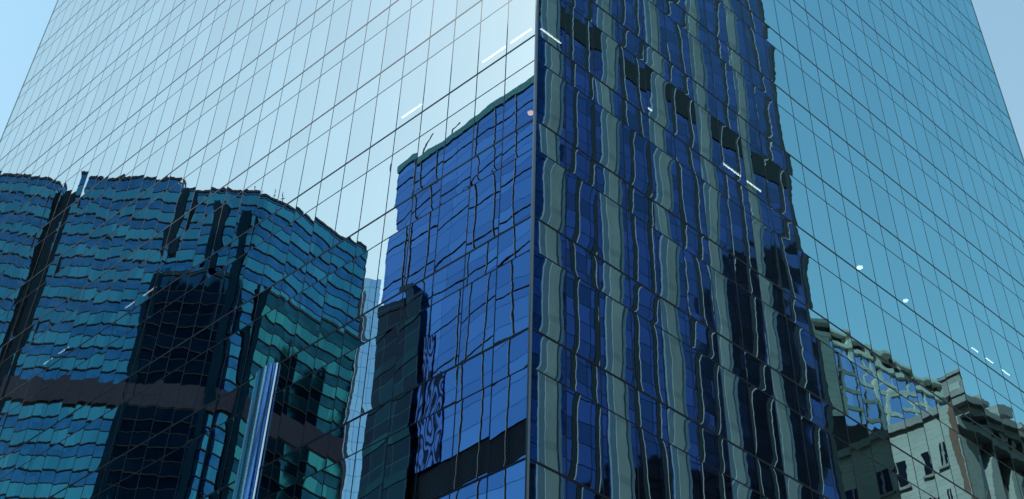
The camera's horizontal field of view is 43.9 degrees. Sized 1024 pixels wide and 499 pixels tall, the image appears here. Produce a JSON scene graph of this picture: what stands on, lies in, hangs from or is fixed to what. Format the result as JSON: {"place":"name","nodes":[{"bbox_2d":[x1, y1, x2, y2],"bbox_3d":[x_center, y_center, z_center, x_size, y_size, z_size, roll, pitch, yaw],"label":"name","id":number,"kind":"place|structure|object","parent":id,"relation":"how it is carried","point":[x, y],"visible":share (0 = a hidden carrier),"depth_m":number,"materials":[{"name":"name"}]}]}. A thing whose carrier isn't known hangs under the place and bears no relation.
{"place":"outdoors","nodes":[
{"label":"outdoors","id":0,"kind":"place"},
{"bbox_2d":[0,0,1023,157],"label":"sky","id":1,"kind":"structure","parent":0,"point":[23,23],"materials":[{"name":"blue"}]},
{"bbox_3d":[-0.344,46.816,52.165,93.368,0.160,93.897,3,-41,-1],"label":"pavement","id":2,"kind":"structure","parent":0,"visible":0},
{"bbox_2d":[232,362,277,498],"bbox_3d":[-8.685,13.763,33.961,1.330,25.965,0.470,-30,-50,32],"label":"steel pilaster","id":3,"kind":"object","parent":2,"relation":"on","point":[253,441],"visible":1,"depth_m":40.63,"materials":[{"name":"silver"}]},
{"bbox_2d":[0,0,1023,498],"bbox_3d":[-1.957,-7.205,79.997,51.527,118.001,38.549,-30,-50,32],"label":"glass tower","id":4,"kind":"structure","parent":2,"relation":"on","point":[594,248],"depth_m":46.65,"materials":[{"name":"glass"}]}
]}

